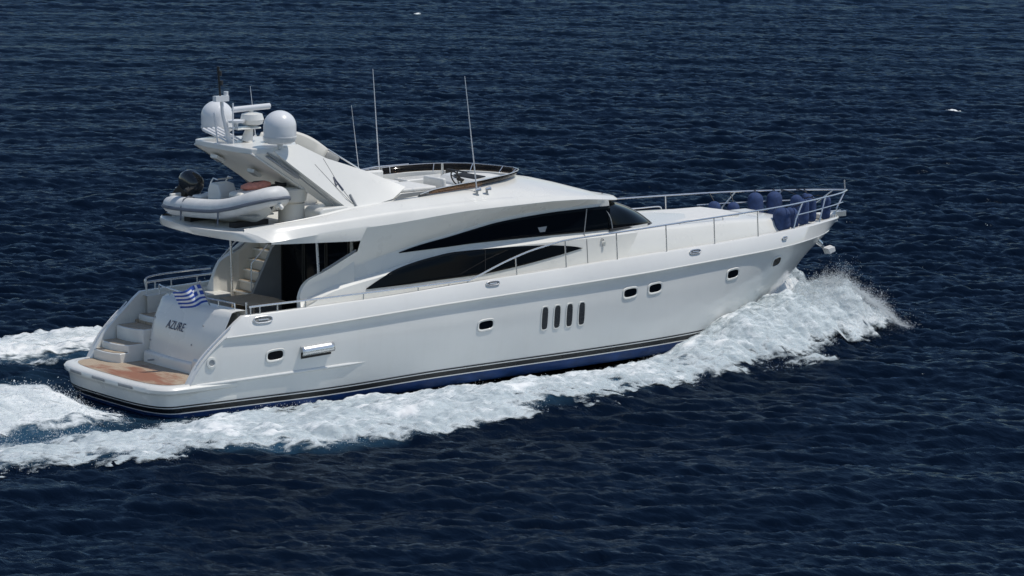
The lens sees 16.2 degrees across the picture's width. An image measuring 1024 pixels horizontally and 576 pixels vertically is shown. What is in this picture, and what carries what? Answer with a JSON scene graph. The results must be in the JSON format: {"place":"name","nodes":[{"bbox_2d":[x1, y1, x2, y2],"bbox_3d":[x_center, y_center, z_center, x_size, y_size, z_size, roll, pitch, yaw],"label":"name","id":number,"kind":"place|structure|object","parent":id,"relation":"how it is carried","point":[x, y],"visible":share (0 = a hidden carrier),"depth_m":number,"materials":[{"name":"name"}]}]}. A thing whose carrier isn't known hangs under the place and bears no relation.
{"place":"outdoors","nodes":[
{"label":"outdoors","id":0,"kind":"place"},
{"bbox_2d":[0,369,134,444],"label":"wash spray","id":1,"kind":"object","parent":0,"point":[80,401],"visible":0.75,"depth_m":86.22,"materials":[{"name":"white liquid"}]},
{"bbox_2d":[0,309,852,473],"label":"wake spray","id":2,"kind":"object","parent":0,"point":[278,409],"visible":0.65,"depth_m":86.19,"materials":[{"name":"white liquid"}]},
{"bbox_2d":[0,0,1023,575],"bbox_3d":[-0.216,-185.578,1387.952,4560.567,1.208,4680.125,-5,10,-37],"label":"sea water","id":3,"kind":"structure","parent":0,"point":[890,450],"depth_m":117.72,"materials":[{"name":"blue liquid"}]},
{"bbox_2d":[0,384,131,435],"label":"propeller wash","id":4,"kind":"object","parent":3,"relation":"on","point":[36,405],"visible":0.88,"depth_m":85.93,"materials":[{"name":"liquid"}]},
{"bbox_2d":[0,268,806,363],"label":"wake foam","id":5,"kind":"object","parent":3,"relation":"on","point":[33,344],"visible":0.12,"depth_m":96.34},
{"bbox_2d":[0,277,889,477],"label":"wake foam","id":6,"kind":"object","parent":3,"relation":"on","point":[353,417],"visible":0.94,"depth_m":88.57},
{"bbox_2d":[64,66,847,417],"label":"motor yacht","id":7,"kind":"object","parent":3,"relation":"on","point":[334,280],"visible":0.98,"depth_m":91.83,"materials":[{"name":"white plastic"}]},
{"bbox_2d":[173,281,209,307],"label":"ensign flag","id":8,"kind":"object","parent":7,"relation":"attached to","point":[193,296],"visible":1,"depth_m":89.03,"materials":[{"name":"blue fabric"}]},
{"bbox_2d":[161,170,290,227],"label":"inflatable dinghy","id":9,"kind":"object","parent":7,"relation":"on","point":[188,200],"visible":1,"depth_m":89.66,"materials":[{"name":"rubber"}]},
{"bbox_2d":[240,180,270,189],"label":"equipment bag","id":10,"kind":"object","parent":9,"relation":"in","point":[256,185],"visible":0.99,"depth_m":89.52,"materials":[{"name":"red fabric"}]},
{"bbox_2d":[708,193,720,208],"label":"boat fender","id":11,"kind":"object","parent":7,"relation":"hanging from","point":[714,204],"visible":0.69,"depth_m":101.78,"materials":[{"name":"blue fabric"}]},
{"bbox_2d":[727,192,739,209],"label":"boat fender","id":12,"kind":"object","parent":7,"relation":"hanging from","point":[733,205],"visible":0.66,"depth_m":102.06,"materials":[{"name":"blue fabric"}]},
{"bbox_2d":[748,189,763,212],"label":"boat fender","id":13,"kind":"object","parent":7,"relation":"on","point":[755,200],"visible":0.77,"depth_m":102.25,"materials":[{"name":"blue fabric"}]},
{"bbox_2d":[766,189,781,213],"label":"boat fender","id":14,"kind":"object","parent":7,"relation":"on","point":[774,198],"visible":0.74,"depth_m":102.46,"materials":[{"name":"blue fabric"}]},
{"bbox_2d":[773,207,790,230],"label":"boat fender","id":15,"kind":"object","parent":7,"relation":"on","point":[781,218],"visible":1,"depth_m":99.79,"materials":[{"name":"blue fabric"}]},
{"bbox_2d":[781,189,801,209],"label":"boat fender","id":16,"kind":"object","parent":7,"relation":"on","point":[795,198],"visible":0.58,"depth_m":102.08,"materials":[{"name":"blue fabric"}]},
{"bbox_2d":[787,204,800,227],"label":"boat fender","id":17,"kind":"object","parent":7,"relation":"on","point":[793,212],"visible":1,"depth_m":100.35,"materials":[{"name":"blue fabric"}]},
{"bbox_2d":[796,189,812,198],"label":"boat fender","id":18,"kind":"object","parent":7,"relation":"on","point":[807,195],"visible":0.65,"depth_m":102.34,"materials":[{"name":"blue fabric"}]},
{"bbox_2d":[797,197,814,224],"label":"boat fender","id":19,"kind":"object","parent":7,"relation":"hanging from","point":[803,219],"visible":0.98,"depth_m":101.01,"materials":[{"name":"blue fabric"}]},
{"bbox_2d":[807,195,822,221],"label":"boat fender","id":20,"kind":"object","parent":7,"relation":"hanging from","point":[812,207],"visible":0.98,"depth_m":101.41,"materials":[{"name":"blue fabric"}]},
{"bbox_2d":[821,194,832,219],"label":"boat fender","id":21,"kind":"object","parent":7,"relation":"hanging from","point":[826,212],"visible":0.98,"depth_m":101.91,"materials":[{"name":"blue fabric"}]},
{"bbox_2d":[820,245,834,253],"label":"anchor","id":22,"kind":"object","parent":7,"relation":"hanging from","point":[829,249],"visible":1,"depth_m":102.69,"materials":[{"name":"grey metal"}]},
{"bbox_2d":[710,253,919,361],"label":"bow spray","id":23,"kind":"object","parent":3,"relation":"on","point":[866,297],"visible":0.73,"depth_m":101.58,"materials":[{"name":"white liquid"}]}
]}

